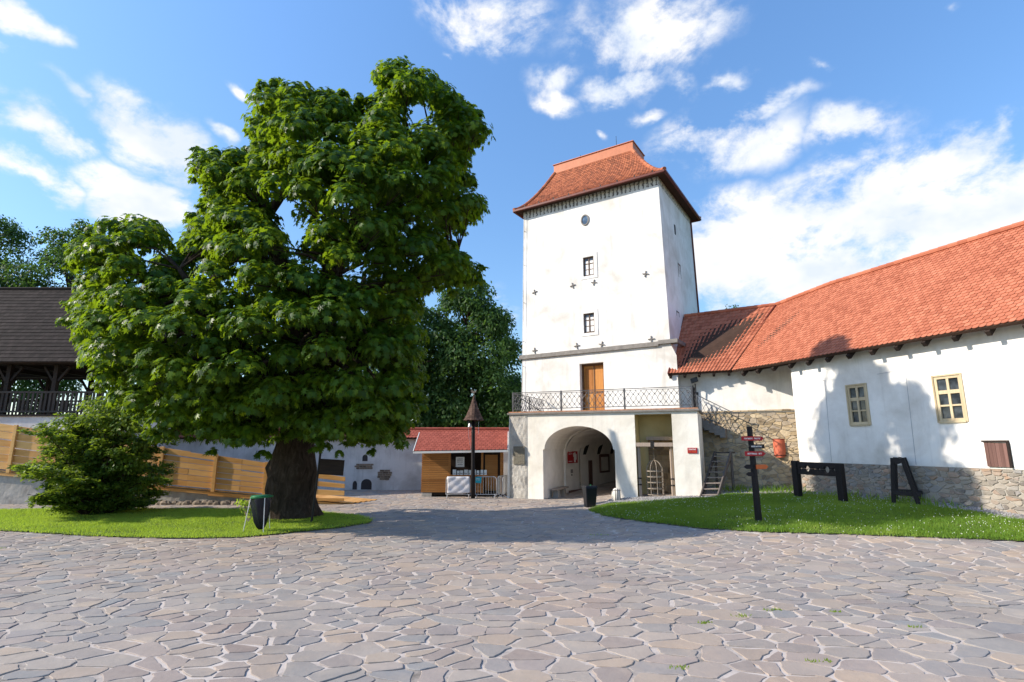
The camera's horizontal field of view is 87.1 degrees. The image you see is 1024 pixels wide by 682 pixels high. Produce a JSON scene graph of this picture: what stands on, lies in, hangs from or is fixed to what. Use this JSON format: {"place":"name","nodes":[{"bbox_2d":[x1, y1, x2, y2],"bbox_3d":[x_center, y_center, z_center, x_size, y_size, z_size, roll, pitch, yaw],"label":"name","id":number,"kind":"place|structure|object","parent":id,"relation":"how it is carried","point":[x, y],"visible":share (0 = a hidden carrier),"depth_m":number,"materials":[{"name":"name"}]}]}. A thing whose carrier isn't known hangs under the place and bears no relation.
{"place":"outdoors","nodes":[
{"label":"outdoors","id":0,"kind":"place"},
{"bbox_2d":[0,507,372,537],"bbox_3d":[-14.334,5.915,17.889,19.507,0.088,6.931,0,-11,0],"label":"lawn grass","id":1,"kind":"structure","parent":0,"point":[16,521],"depth_m":17.22,"materials":[{"name":"green plant"}]},
{"bbox_2d":[6,395,180,515],"bbox_3d":[-15.057,4.183,19.831,5.090,4.372,5.243,9,-14,-40],"label":"garden shrub","id":2,"kind":"object","parent":1,"relation":"on","point":[91,471],"visible":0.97,"depth_m":19.03,"materials":[{"name":"green plant"}]},
{"bbox_2d":[234,498,251,521],"bbox_3d":[-8.599,5.520,17.601,0.902,0.822,0.726,7,-13,-33],"label":"young plant","id":3,"kind":"object","parent":1,"relation":"on","point":[243,503],"visible":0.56,"depth_m":17.49,"materials":[{"name":"green plant"}]},
{"bbox_2d":[243,494,273,531],"bbox_3d":[-7.371,5.036,15.714,0.726,1.057,0.706,0,-11,0],"label":"bag stand","id":4,"kind":"object","parent":1,"relation":"on","point":[260,505],"visible":0.98,"depth_m":15.54,"materials":[{"name":"black plastic"}]},
{"bbox_2d":[55,55,495,519],"bbox_3d":[-8.141,-2.662,19.046,14.812,17.631,10.232,-7,-13,32],"label":"maple tree","id":5,"kind":"object","parent":1,"relation":"on","point":[309,403],"visible":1,"depth_m":16.14,"materials":[{"name":"green plant"}]},
{"bbox_2d":[310,453,344,522],"bbox_3d":[-6.007,4.779,17.545,0.993,2.254,0.103,0,-11,0],"label":"information post","id":6,"kind":"object","parent":1,"relation":"on","point":[330,467],"visible":0.9,"depth_m":17.63,"materials":[{"name":"metal"}]},
{"bbox_2d":[0,480,1023,681],"bbox_3d":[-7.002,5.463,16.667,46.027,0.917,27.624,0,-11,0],"label":"paving","id":7,"kind":"structure","parent":0,"point":[1007,623],"depth_m":8.75,"materials":[{"name":"stone"}]},
{"bbox_2d":[151,500,248,504],"bbox_3d":[-13.982,6.853,22.839,9.134,0.180,0.494,0,-11,0],"label":"foot rubble","id":8,"kind":"object","parent":7,"relation":"on","point":[199,502],"visible":0.33,"depth_m":22.72,"materials":[{"name":"stone"}]},
{"bbox_2d":[446,476,470,498],"bbox_3d":[-2.550,6.943,25.548,1.178,1.014,0.614,0,-11,0],"label":"crowd barrier","id":9,"kind":"object","parent":7,"relation":"on","point":[457,494],"visible":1,"depth_m":25.53,"materials":[{"name":"metal"}]},
{"bbox_2d":[447,477,469,493],"bbox_3d":[-2.535,6.839,25.529,1.100,0.797,0.064,0,-11,0],"label":"banner","id":10,"kind":"object","parent":9,"relation":"attached to","point":[458,485],"visible":1,"depth_m":25.53,"materials":[{"name":"white fabric"}]},
{"bbox_2d":[413,432,507,496],"bbox_3d":[-2.500,6.252,27.605,4.630,3.182,3.239,0,-11,0],"label":"wooden kiosk","id":11,"kind":"object","parent":7,"relation":"on","point":[440,451],"visible":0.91,"depth_m":26.73,"materials":[{"name":"brown wood"}]},
{"bbox_2d":[456,457,463,466],"bbox_3d":[-2.570,5.994,26.681,0.420,0.480,0.033,0,-11,0],"label":"menu board","id":12,"kind":"object","parent":11,"relation":"attached to","point":[459,461],"visible":1,"depth_m":26.67,"materials":[{"name":"white paper"}]},
{"bbox_2d":[485,455,497,490],"bbox_3d":[-1.035,6.592,26.960,0.630,1.750,0.040,0,-11,0],"label":"door","id":13,"kind":"structure","parent":11,"relation":"in","point":[491,461],"depth_m":26.96,"materials":[{"name":"brown wood"}]},
{"bbox_2d":[0,534,921,669],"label":"joint moss","id":14,"kind":"object","parent":7,"relation":"on","point":[704,622],"visible":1,"depth_m":7.51,"materials":[{"name":"green plant"}]},
{"bbox_2d":[464,390,483,498],"bbox_3d":[-1.860,4.934,25.884,1.036,5.201,1.030,0,-11,0],"label":"bell post","id":15,"kind":"object","parent":7,"relation":"on","point":[473,415],"visible":1,"depth_m":25.83,"materials":[{"name":"black wood"}]},
{"bbox_2d":[475,476,496,498],"bbox_3d":[-1.240,6.948,25.573,1.039,1.014,0.657,0,-11,0],"label":"crowd barrier","id":16,"kind":"object","parent":7,"relation":"on","point":[488,487],"visible":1,"depth_m":25.56,"materials":[{"name":"metal"}]},
{"bbox_2d":[475,477,481,482],"bbox_3d":[-1.590,6.607,25.584,0.300,0.300,0.046,0,-11,0],"label":"notice","id":17,"kind":"object","parent":16,"relation":"attached to","point":[478,479],"visible":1,"depth_m":25.57,"materials":[{"name":"teal plastic"}]},
{"bbox_2d":[492,475,505,497],"bbox_3d":[-0.490,7.095,26.334,0.614,1.014,1.490,-3,-11,15],"label":"crowd barrier","id":18,"kind":"object","parent":7,"relation":"on","point":[498,481],"visible":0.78,"depth_m":25.93,"materials":[{"name":"metal"}]},
{"bbox_2d":[496,475,508,497],"bbox_3d":[-0.285,7.119,26.457,0.614,1.014,1.819,-2,-11,10],"label":"crowd barrier","id":19,"kind":"object","parent":7,"relation":"on","point":[503,490],"visible":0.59,"depth_m":25.79,"materials":[{"name":"metal"}]},
{"bbox_2d":[551,486,568,497],"bbox_3d":[2.362,7.430,26.446,0.360,0.450,1.900,-4,-12,22],"label":"stone bench","id":20,"kind":"object","parent":7,"relation":"on","point":[559,492],"visible":0.95,"depth_m":25.96,"materials":[{"name":"grey stone"}]},
{"bbox_2d":[581,484,597,507],"bbox_3d":[3.170,6.315,21.952,0.534,0.900,0.494,3,-11,-14],"label":"litter bin","id":21,"kind":"object","parent":7,"relation":"on","point":[589,494],"visible":0.93,"depth_m":21.77,"materials":[{"name":"black plastic"}]},
{"bbox_2d":[513,140,700,481],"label":"castle tower","id":22,"kind":"structure","parent":7,"relation":"on","point":[610,294],"depth_m":30.57,"materials":[{"name":"paint"}]},
{"bbox_2d":[581,214,588,225],"bbox_3d":[4.270,-7.074,31.485,0.520,0.680,0.070,-7,-13,32],"label":"oval window","id":23,"kind":"structure","parent":22,"relation":"in","point":[585,218],"depth_m":31.47,"materials":[{"name":"blue glass"}]},
{"bbox_2d":[580,251,597,279],"bbox_3d":[4.449,-4.307,30.916,1.020,1.530,0.158,-7,-13,32],"label":"window","id":24,"kind":"structure","parent":22,"relation":"in","point":[590,263],"depth_m":30.93,"materials":[{"name":"white paint"}]},
{"bbox_2d":[581,308,598,336],"bbox_3d":[4.398,-1.036,30.319,1.020,1.520,0.158,-7,-13,32],"label":"window","id":25,"kind":"structure","parent":22,"relation":"in","point":[589,322],"depth_m":30.34,"materials":[{"name":"white paint"}]},
{"bbox_2d":[582,363,604,409],"bbox_3d":[4.582,2.733,29.847,1.440,2.980,0.120,-7,-13,32],"label":"door","id":26,"kind":"structure","parent":22,"relation":"in","point":[592,375],"depth_m":29.92,"materials":[{"name":"brown wood"}]},
{"bbox_2d":[646,448,663,495],"bbox_3d":[6.303,5.721,23.797,0.750,2.084,0.750,0,-11,0],"label":"iron cage","id":27,"kind":"object","parent":7,"relation":"on","point":[657,481],"visible":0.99,"depth_m":23.70,"materials":[{"name":"grey metal"}]},
{"bbox_2d":[636,441,674,496],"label":"wooden gallows","id":28,"kind":"object","parent":7,"relation":"on","point":[651,444],"visible":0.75,"depth_m":23.57,"materials":[{"name":"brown wood"}]},
{"bbox_2d":[667,303,801,486],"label":"link wing","id":29,"kind":"structure","parent":7,"relation":"on","point":[711,351],"depth_m":26.36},
{"bbox_2d":[690,377,697,394],"bbox_3d":[9.185,2.261,27.083,0.372,0.902,0.525,-3,-11,17],"label":"floodlight","id":30,"kind":"object","parent":29,"relation":"attached to","point":[694,379],"visible":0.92,"depth_m":26.91,"materials":[{"name":"black plastic"}]},
{"bbox_2d":[773,439,786,457],"bbox_3d":[12.396,4.959,24.957,0.540,0.860,0.225,-6,-12,28],"label":"shield","id":31,"kind":"object","parent":29,"relation":"attached to","point":[779,447],"visible":1,"depth_m":24.89,"materials":[{"name":"red paint"}]},
{"bbox_2d":[730,221,1023,514],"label":"long house","id":32,"kind":"structure","parent":7,"relation":"on","point":[916,361],"depth_m":18.90,"materials":[{"name":"white paint"}]},
{"bbox_2d":[845,383,871,425],"bbox_3d":[13.189,2.426,20.490,0.140,1.585,0.890,4,-11,-18],"label":"window","id":33,"kind":"structure","parent":32,"relation":"in","point":[858,408],"depth_m":20.50,"materials":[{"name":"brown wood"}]},
{"bbox_2d":[931,372,968,422],"bbox_3d":[14.220,1.861,17.477,0.140,1.575,0.920,4,-11,-18],"label":"window","id":34,"kind":"structure","parent":32,"relation":"in","point":[948,389],"depth_m":17.48,"materials":[{"name":"beige wood"}]},
{"bbox_2d":[0,0,1023,420],"label":"sky","id":35,"kind":"structure","parent":0,"point":[813,143],"materials":[{"name":"blue"}]},
{"bbox_2d":[588,492,1023,540],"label":"meadow grass","id":36,"kind":"structure","parent":0,"point":[673,511],"depth_m":16.04,"materials":[{"name":"green plant"}]},
{"bbox_2d":[741,427,767,521],"bbox_3d":[7.197,3.955,15.860,0.783,2.833,0.246,0,-11,0],"label":"signpost","id":37,"kind":"object","parent":36,"relation":"on","point":[751,453],"visible":0.99,"depth_m":15.86,"materials":[{"name":"black wood"}]},
{"bbox_2d":[791,461,847,501],"bbox_3d":[11.080,5.115,19.484,0.200,1.477,2.137,4,-11,-18],"label":"pillory","id":38,"kind":"object","parent":36,"relation":"on","point":[815,468],"visible":0.95,"depth_m":19.37,"materials":[{"name":"black wood"}]},
{"bbox_2d":[604,487,1023,519],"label":"gravel strip","id":39,"kind":"object","parent":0,"point":[834,494],"visible":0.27,"depth_m":19.97,"materials":[{"name":"grey gravel"}]},
{"bbox_2d":[612,488,620,500],"bbox_3d":[4.450,6.605,22.984,0.400,0.620,0.463,0,-11,0],"label":"stone guard","id":40,"kind":"object","parent":39,"relation":"on","point":[616,495],"visible":0.77,"depth_m":22.86,"materials":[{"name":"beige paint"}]},
{"bbox_2d":[699,451,734,496],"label":"wooden steps","id":41,"kind":"structure","parent":39,"relation":"on","point":[714,461],"depth_m":23.33,"materials":[{"name":"grey wood"}]},
{"bbox_2d":[605,486,1023,519],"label":"gravel stones","id":42,"kind":"object","parent":39,"relation":"on","point":[634,499],"visible":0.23,"depth_m":22.19,"materials":[{"name":"grey gravel"}]},
{"bbox_2d":[705,482,982,509],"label":"wall weeds","id":43,"kind":"object","parent":39,"relation":"on","point":[775,489],"depth_m":20.89,"materials":[{"name":"green plant"}]},
{"bbox_2d":[890,457,922,503],"bbox_3d":[13.117,4.697,17.967,0.828,1.595,1.415,-9,-14,38],"label":"wooden trestle","id":44,"kind":"object","parent":39,"relation":"on","point":[915,492],"visible":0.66,"depth_m":17.61,"materials":[{"name":"black wood"}]},
{"label":"ground","id":45,"kind":"structure","parent":0,"visible":0},
{"bbox_2d":[0,214,43,399],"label":"background tree","id":46,"kind":"object","parent":45,"relation":"on","point":[13,233],"visible":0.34,"depth_m":50.75,"materials":[{"name":"green plant"}]},
{"bbox_2d":[0,218,96,413],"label":"background tree","id":47,"kind":"object","parent":45,"relation":"on","point":[57,249],"visible":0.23,"depth_m":47.72,"materials":[{"name":"green plant"}]},
{"bbox_2d":[0,287,185,463],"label":"timber gallery","id":48,"kind":"object","parent":45,"relation":"on","point":[35,344],"visible":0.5,"depth_m":26.86,"materials":[{"name":"brown wood"}]},
{"bbox_2d":[0,424,376,503],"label":"wooden ramp","id":49,"kind":"structure","parent":45,"relation":"on","point":[14,490],"depth_m":23.14,"materials":[{"name":"orange wood"}]},
{"bbox_2d":[168,427,508,489],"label":"courtyard wall","id":50,"kind":"structure","parent":45,"relation":"on","point":[390,467],"depth_m":30.58,"materials":[{"name":"grey paint"}]},
{"bbox_2d":[335,302,463,426],"bbox_3d":[-8.851,3.177,40.100,9.522,13.957,7.882,6,-12,-27],"label":"background tree","id":51,"kind":"object","parent":45,"relation":"on","point":[426,313],"visible":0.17,"depth_m":39.41,"materials":[{"name":"green plant"}]},
{"bbox_2d":[400,281,521,426],"bbox_3d":[-3.927,2.664,42.422,13.047,15.841,9.860,-6,-12,29],"label":"background tree","id":52,"kind":"object","parent":45,"relation":"on","point":[481,374],"visible":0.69,"depth_m":39.89,"materials":[{"name":"green plant"}]},
{"bbox_2d":[471,371,521,424],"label":"background tree","id":53,"kind":"object","parent":45,"relation":"on","point":[515,375],"visible":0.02,"depth_m":45.74,"materials":[{"name":"green plant"}]},
{"bbox_2d":[507,385,739,498],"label":"gate terrace","id":54,"kind":"structure","parent":45,"relation":"on","point":[543,437],"depth_m":25.14,"materials":[{"name":"beige paint"}]},
{"bbox_2d":[513,446,524,463],"bbox_3d":[0.340,5.474,25.783,0.580,0.840,0.073,-4,-12,22],"label":"plaque","id":55,"kind":"object","parent":54,"relation":"attached to","point":[518,454],"visible":1,"depth_m":25.76,"materials":[{"name":"brown stone"}]},
{"bbox_2d":[567,451,577,462],"bbox_3d":[3.293,6.267,29.212,0.038,0.700,1.170,-7,-13,32],"label":"poster","id":56,"kind":"object","parent":54,"relation":"attached to","point":[572,456],"visible":1,"depth_m":29.19,"materials":[{"name":"red paper"}]},
{"bbox_2d":[588,460,592,484],"bbox_3d":[4.480,7.643,30.754,0.050,1.620,0.500,-7,-13,32],"label":"narrow door","id":57,"kind":"structure","parent":54,"relation":"in","point":[590,471],"depth_m":30.74,"materials":[{"name":"brown wood"}]},
{"bbox_2d":[599,454,609,472],"bbox_3d":[5.584,7.380,32.504,0.069,1.080,1.400,-7,-13,32],"label":"notice board","id":58,"kind":"object","parent":54,"relation":"attached to","point":[604,464],"visible":1,"depth_m":32.45,"materials":[{"name":"brown wood"}]},
{"bbox_2d":[687,448,696,452],"bbox_3d":[7.688,4.668,22.942,0.390,0.230,0.036,-4,-12,22],"label":"wall sign","id":59,"kind":"object","parent":54,"relation":"attached to","point":[692,450],"visible":1,"depth_m":22.93,"materials":[{"name":"red paint"}]}
]}

